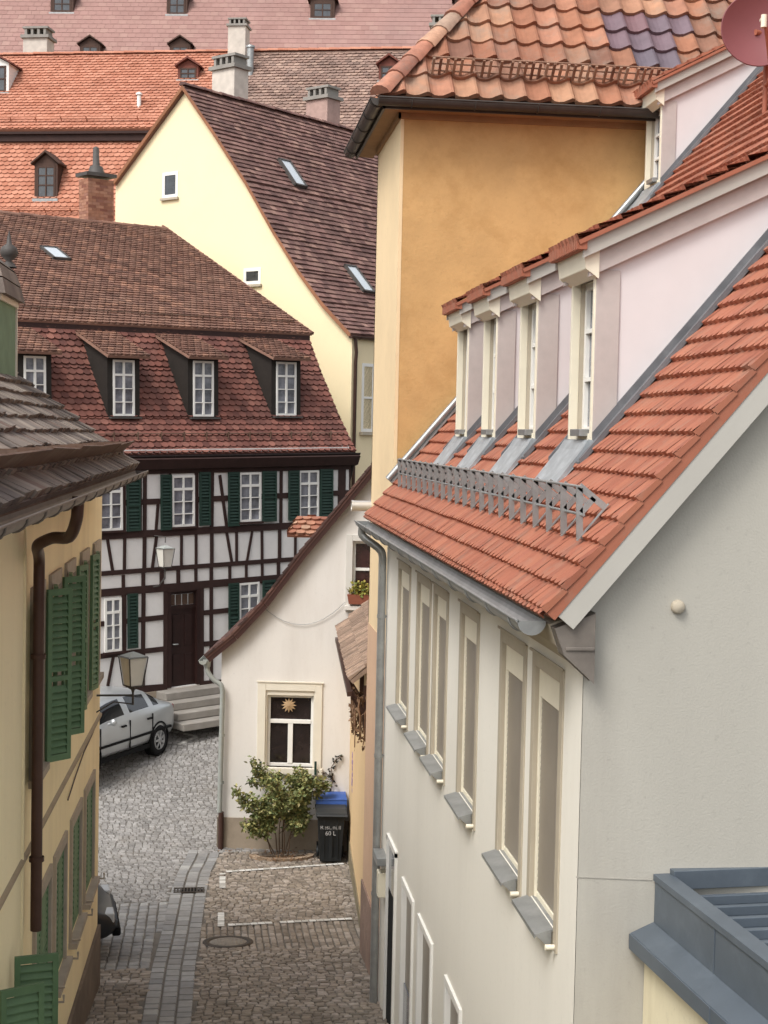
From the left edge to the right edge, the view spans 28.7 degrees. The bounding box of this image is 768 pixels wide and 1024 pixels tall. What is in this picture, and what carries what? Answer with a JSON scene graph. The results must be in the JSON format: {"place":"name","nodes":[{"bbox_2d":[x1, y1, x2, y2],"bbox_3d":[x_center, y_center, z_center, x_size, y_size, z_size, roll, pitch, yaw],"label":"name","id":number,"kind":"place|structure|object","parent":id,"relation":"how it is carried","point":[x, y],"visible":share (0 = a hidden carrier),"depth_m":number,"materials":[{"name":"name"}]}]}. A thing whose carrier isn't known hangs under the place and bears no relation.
{"place":"outdoors","nodes":[
{"label":"outdoors","id":0,"kind":"place"},
{"bbox_2d":[87,726,383,1023],"bbox_3d":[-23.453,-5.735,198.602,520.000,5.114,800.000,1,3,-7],"label":"ground","id":1,"kind":"structure","parent":0,"point":[157,936],"depth_m":22.58,"materials":[{"name":"grey stone"}]},
{"bbox_2d":[0,231,148,1023],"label":"yellow house","id":2,"kind":"structure","parent":1,"relation":"on","point":[62,471],"depth_m":13.47,"materials":[{"name":"paint"}]},
{"bbox_2d":[32,863,64,1002],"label":"window","id":3,"kind":"structure","parent":2,"relation":"in","point":[41,940],"depth_m":14.04,"materials":[{"name":"wood"}]},
{"bbox_2d":[28,579,72,788],"bbox_3d":[-2.989,1.472,13.175,0.219,1.710,0.979,1,3,5],"label":"window","id":4,"kind":"structure","parent":2,"relation":"in","point":[57,719],"depth_m":13.51,"materials":[{"name":"wood"}]},
{"bbox_2d":[52,830,78,997],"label":"window","id":5,"kind":"structure","parent":2,"relation":"in","point":[60,858],"depth_m":15.13,"materials":[{"name":"wood"}]},
{"bbox_2d":[49,567,85,734],"bbox_3d":[-3.075,1.415,14.255,0.223,1.710,1.136,1,3,2],"label":"window","id":6,"kind":"structure","parent":2,"relation":"in","point":[56,581],"depth_m":14.73,"materials":[{"name":"wood"}]},
{"bbox_2d":[64,557,88,709],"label":"window","id":7,"kind":"structure","parent":2,"relation":"in","point":[70,569],"depth_m":15.94,"materials":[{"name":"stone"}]},
{"bbox_2d":[68,797,92,949],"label":"window","id":8,"kind":"structure","parent":2,"relation":"in","point":[76,821],"depth_m":16.41,"materials":[{"name":"wood"}]},
{"bbox_2d":[80,547,99,704],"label":"window","id":9,"kind":"structure","parent":2,"relation":"in","point":[85,557],"depth_m":17.17,"materials":[{"name":"wood"}]},
{"bbox_2d":[82,769,104,909],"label":"window","id":10,"kind":"structure","parent":2,"relation":"in","point":[89,807],"depth_m":17.78,"materials":[{"name":"wood"}]},
{"bbox_2d":[92,539,103,684],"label":"window","id":11,"kind":"structure","parent":2,"relation":"in","point":[96,546],"depth_m":18.35,"materials":[{"name":"wood"}]},
{"bbox_2d":[96,651,148,712],"bbox_3d":[-3.214,2.104,18.441,0.603,0.772,0.333,0,3,-29],"label":"wall lantern","id":12,"kind":"object","parent":2,"relation":"attached to","point":[133,664],"depth_m":18.45,"materials":[{"name":"glass"}]},
{"bbox_2d":[0,17,254,221],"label":"orange mansard house","id":13,"kind":"structure","parent":1,"relation":"on","point":[63,114],"depth_m":63.19,"materials":[{"name":"tile"}]},
{"bbox_2d":[0,146,359,698],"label":"half timbered house","id":14,"kind":"structure","parent":1,"relation":"on","point":[194,373],"depth_m":35.79,"materials":[{"name":"brown tile"}]},
{"bbox_2d":[102,487,125,532],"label":"window","id":15,"kind":"structure","parent":14,"relation":"in","point":[112,502],"depth_m":33.52,"materials":[{"name":"white paint"}]},
{"bbox_2d":[103,597,124,654],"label":"window","id":16,"kind":"structure","parent":14,"relation":"in","point":[112,606],"depth_m":33.67,"materials":[{"name":"white paint"}]},
{"bbox_2d":[153,535,175,587],"bbox_3d":[-5.057,1.148,34.041,0.349,1.209,0.678,-1,4,-40],"label":"door lantern","id":17,"kind":"object","parent":14,"relation":"attached to","point":[164,554],"depth_m":33.85,"materials":[{"name":"glass"}]},
{"bbox_2d":[168,590,199,687],"bbox_3d":[-4.698,2.944,34.973,0.882,2.230,0.152,-3,5,-40],"label":"door","id":18,"kind":"structure","parent":14,"relation":"in","point":[183,620],"depth_m":35.02,"materials":[{"name":"brown wood"}]},
{"bbox_2d":[172,475,197,529],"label":"window","id":19,"kind":"structure","parent":14,"relation":"in","point":[183,487],"depth_m":34.69,"materials":[{"name":"white paint"}]},
{"bbox_2d":[156,683,219,731],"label":"front steps","id":20,"kind":"structure","parent":14,"relation":"attached to","point":[196,707],"depth_m":34.19,"materials":[{"name":"stone"}]},
{"bbox_2d":[240,582,259,618],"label":"window","id":21,"kind":"structure","parent":14,"relation":"in","point":[249,592],"depth_m":36.04,"materials":[{"name":"white paint"}]},
{"bbox_2d":[239,472,263,523],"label":"window","id":22,"kind":"structure","parent":14,"relation":"in","point":[250,483],"depth_m":35.92,"materials":[{"name":"white paint"}]},
{"bbox_2d":[300,470,318,516],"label":"window","id":23,"kind":"structure","parent":14,"relation":"in","point":[309,479],"depth_m":37.07,"materials":[{"name":"white paint"}]},
{"bbox_2d":[0,0,457,52],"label":"great pink roofed building","id":24,"kind":"structure","parent":1,"relation":"on","point":[104,25],"depth_m":90.43,"materials":[{"name":"tile"}]},
{"bbox_2d":[113,52,377,486],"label":"yellow gabled house","id":25,"kind":"structure","parent":1,"relation":"on","point":[277,206],"depth_m":45.37,"materials":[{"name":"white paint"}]},
{"bbox_2d":[160,171,178,200],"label":"window","id":26,"kind":"structure","parent":25,"relation":"in","point":[169,180],"depth_m":46.13,"materials":[{"name":"white paint"}]},
{"bbox_2d":[243,267,261,286],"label":"window","id":27,"kind":"structure","parent":25,"relation":"in","point":[251,276],"depth_m":44.09,"materials":[{"name":"white paint"}]},
{"bbox_2d":[359,363,373,434],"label":"window","id":28,"kind":"structure","parent":25,"relation":"in","point":[367,431],"depth_m":42.43,"materials":[{"name":"white paint"}]},
{"bbox_2d":[198,463,371,851],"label":"white house","id":29,"kind":"structure","parent":1,"relation":"on","point":[276,646],"depth_m":27.20,"materials":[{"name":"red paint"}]},
{"bbox_2d":[256,681,323,775],"bbox_3d":[-1.717,3.916,27.272,1.236,1.698,0.220,1,3,2],"label":"window","id":30,"kind":"structure","parent":29,"relation":"in","point":[287,739],"depth_m":27.32,"materials":[{"name":"white paint"}]},
{"bbox_2d":[282,699,295,711],"bbox_3d":[-1.732,3.519,27.290,0.280,0.280,0.035,1,3,2],"label":"paper star","id":31,"kind":"object","parent":30,"relation":"attached to","point":[288,705],"visible":1,"depth_m":27.29,"materials":[{"name":"paper"}]},
{"bbox_2d":[318,754,342,791],"bbox_3d":[-0.970,4.760,27.215,0.462,0.732,0.172,1,3,2],"label":"climbing plant","id":32,"kind":"object","parent":29,"relation":"attached to","point":[331,777],"visible":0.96,"depth_m":27.21,"materials":[{"name":"green plant"}]},
{"bbox_2d":[345,534,369,610],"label":"window","id":33,"kind":"structure","parent":29,"relation":"in","point":[357,551],"depth_m":27.13,"materials":[{"name":"white paint"}]},
{"bbox_2d":[347,580,368,603],"bbox_3d":[-0.444,1.436,26.982,0.498,0.440,0.258,1,3,2],"label":"flower pot","id":34,"kind":"object","parent":33,"relation":"on","point":[357,597],"visible":0.92,"depth_m":26.93,"materials":[{"name":"ceramic"}]},
{"bbox_2d":[248,14,443,127],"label":"brown roofed house","id":35,"kind":"structure","parent":1,"relation":"on","point":[283,78],"depth_m":63.35,"materials":[{"name":"tile"}]},
{"bbox_2d":[335,600,368,927],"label":"house","id":36,"kind":"structure","parent":1,"relation":"on","point":[351,640],"depth_m":23.92,"materials":[{"name":"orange paint"}]},
{"bbox_2d":[348,686,365,750],"bbox_3d":[-0.345,2.994,21.697,0.368,0.929,0.890,1,3,-7],"label":"dried vine","id":37,"kind":"object","parent":36,"relation":"attached to","point":[354,711],"visible":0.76,"depth_m":21.52,"materials":[{"name":"brown plant"}]},
{"bbox_2d":[344,0,734,993],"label":"ochre building","id":38,"kind":"structure","parent":1,"relation":"on","point":[498,136],"depth_m":18.20,"materials":[{"name":"paint"}]},
{"bbox_2d":[354,44,767,1023],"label":"townhouse","id":39,"kind":"structure","parent":1,"relation":"on","point":[566,516],"depth_m":10.43,"materials":[{"name":"white paint"}]},
{"bbox_2d":[383,833,397,1023],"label":"doorway","id":40,"kind":"structure","parent":39,"relation":"in","point":[391,851],"depth_m":17.39,"materials":[{"name":"white paint"}]},
{"bbox_2d":[386,557,411,729],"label":"window","id":41,"kind":"structure","parent":39,"relation":"in","point":[404,570],"depth_m":16.81,"materials":[{"name":"beige wood"}]},
{"bbox_2d":[398,877,414,1023],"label":"window","id":42,"kind":"structure","parent":39,"relation":"in","point":[407,901],"depth_m":16.19,"materials":[{"name":"white paint"}]},
{"bbox_2d":[404,570,431,755],"bbox_3d":[0.403,1.522,15.103,0.260,1.790,1.035,1,3,-7],"label":"window","id":43,"kind":"structure","parent":39,"relation":"in","point":[421,686],"depth_m":15.29,"materials":[{"name":"beige wood"}]},
{"bbox_2d":[415,913,432,1023],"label":"window","id":44,"kind":"structure","parent":39,"relation":"in","point":[424,944],"depth_m":14.92,"materials":[{"name":"white paint"}]},
{"bbox_2d":[419,581,449,785],"bbox_3d":[0.531,1.581,14.018,0.260,1.790,0.926,1,3,-7],"label":"window","id":45,"kind":"structure","parent":39,"relation":"in","point":[440,631],"depth_m":14.19,"materials":[{"name":"beige wood"}]},
{"bbox_2d":[443,974,461,1023],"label":"window","id":46,"kind":"structure","parent":39,"relation":"in","point":[452,1010],"depth_m":13.23,"materials":[{"name":"white paint"}]},
{"bbox_2d":[444,598,480,830],"bbox_3d":[0.710,1.664,12.493,0.260,1.790,0.953,1,3,-7],"label":"window","id":47,"kind":"structure","parent":39,"relation":"in","point":[469,626],"depth_m":12.64,"materials":[{"name":"beige wood"}]},
{"bbox_2d":[482,625,527,896],"bbox_3d":[0.919,1.760,10.720,0.260,1.790,0.952,1,3,-7],"label":"window","id":48,"kind":"structure","parent":39,"relation":"in","point":[513,662],"depth_m":10.83,"materials":[{"name":"beige wood"}]},
{"bbox_2d":[512,647,564,953],"bbox_3d":[1.047,1.819,9.636,0.260,1.790,0.914,1,3,-7],"label":"window","id":49,"kind":"structure","parent":39,"relation":"in","point":[548,678],"depth_m":9.74,"materials":[{"name":"beige wood"}]},
{"bbox_2d":[721,0,767,113],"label":"satellite dish","id":50,"kind":"object","parent":39,"relation":"attached to","point":[744,29],"visible":0.99,"depth_m":14.91,"materials":[{"name":"red paint"}]},
{"bbox_2d":[629,867,767,1023],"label":"roof annex","id":51,"kind":"object","parent":1,"relation":"on","point":[704,958],"visible":1,"depth_m":8.28,"materials":[{"name":"blue metal"}]},
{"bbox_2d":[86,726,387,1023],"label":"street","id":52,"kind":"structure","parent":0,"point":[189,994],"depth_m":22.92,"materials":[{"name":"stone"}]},
{"bbox_2d":[97,884,120,938],"bbox_3d":[-5.773,5.350,20.383,4.270,1.474,2.100,0,3,-14],"label":"parked car","id":53,"kind":"object","parent":52,"relation":"on","point":[107,917],"visible":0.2,"depth_m":20.29,"materials":[{"name":"grey paint"}]},
{"bbox_2d":[99,686,173,769],"bbox_3d":[-6.162,4.557,31.814,2.100,1.548,4.270,2,3,23],"label":"parked car","id":54,"kind":"object","parent":52,"relation":"on","point":[146,720],"visible":0.42,"depth_m":31.83,"materials":[{"name":"silver metal"}]},
{"bbox_2d":[173,887,203,892],"bbox_3d":[-3.176,6.162,24.434,0.500,0.024,0.300,1,0,-7],"label":"drain grate","id":55,"kind":"object","parent":52,"relation":"on","point":[190,890],"visible":1,"depth_m":24.43,"materials":[{"name":"metal"}]},
{"bbox_2d":[202,936,252,948],"bbox_3d":[-2.229,6.145,21.434,0.740,0.027,0.740,1,-3,-7],"label":"manhole cover","id":56,"kind":"object","parent":52,"relation":"on","point":[228,942],"visible":1,"depth_m":21.40,"materials":[{"name":"metal"}]},
{"bbox_2d":[170,730,351,925],"bbox_3d":[-2.435,5.689,28.524,2.571,0.731,12.226,1,3,-12],"label":"road marking","id":57,"kind":"object","parent":52,"relation":"on","point":[221,914],"visible":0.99,"depth_m":24.75,"materials":[{"name":"white paint"}]},
{"bbox_2d":[249,853,314,861],"bbox_3d":[-1.817,6.196,26.778,1.181,0.106,0.355,1,3,-7],"label":"planting ring","id":58,"kind":"object","parent":52,"relation":"on","point":[307,857],"visible":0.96,"depth_m":26.75,"materials":[{"name":"beige stone"}]},
{"bbox_2d":[231,755,331,855],"bbox_3d":[-1.840,5.294,26.836,1.816,1.753,0.900,1,3,-7],"label":"shrub","id":59,"kind":"object","parent":58,"relation":"in","point":[276,804],"visible":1,"depth_m":26.74,"materials":[{"name":"green plant"}]},
{"bbox_2d":[218,847,346,861],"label":"fallen leaves","id":60,"kind":"object","parent":52,"relation":"on","point":[290,852],"visible":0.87,"depth_m":26.71,"materials":[{"name":"brown plant"}]},
{"bbox_2d":[315,804,346,860],"bbox_3d":[-0.949,5.703,26.631,0.554,0.960,0.705,1,3,-4],"label":"waste bin","id":61,"kind":"object","parent":52,"relation":"on","point":[331,820],"visible":1,"depth_m":26.40,"materials":[{"name":"black plastic"}]},
{"bbox_2d":[315,791,346,844],"bbox_3d":[-0.974,5.618,27.195,0.554,1.095,0.690,1,3,-5],"label":"paper bin","id":62,"kind":"object","parent":52,"relation":"on","point":[334,797],"visible":0.32,"depth_m":26.93,"materials":[{"name":"blue plastic"}]}
]}

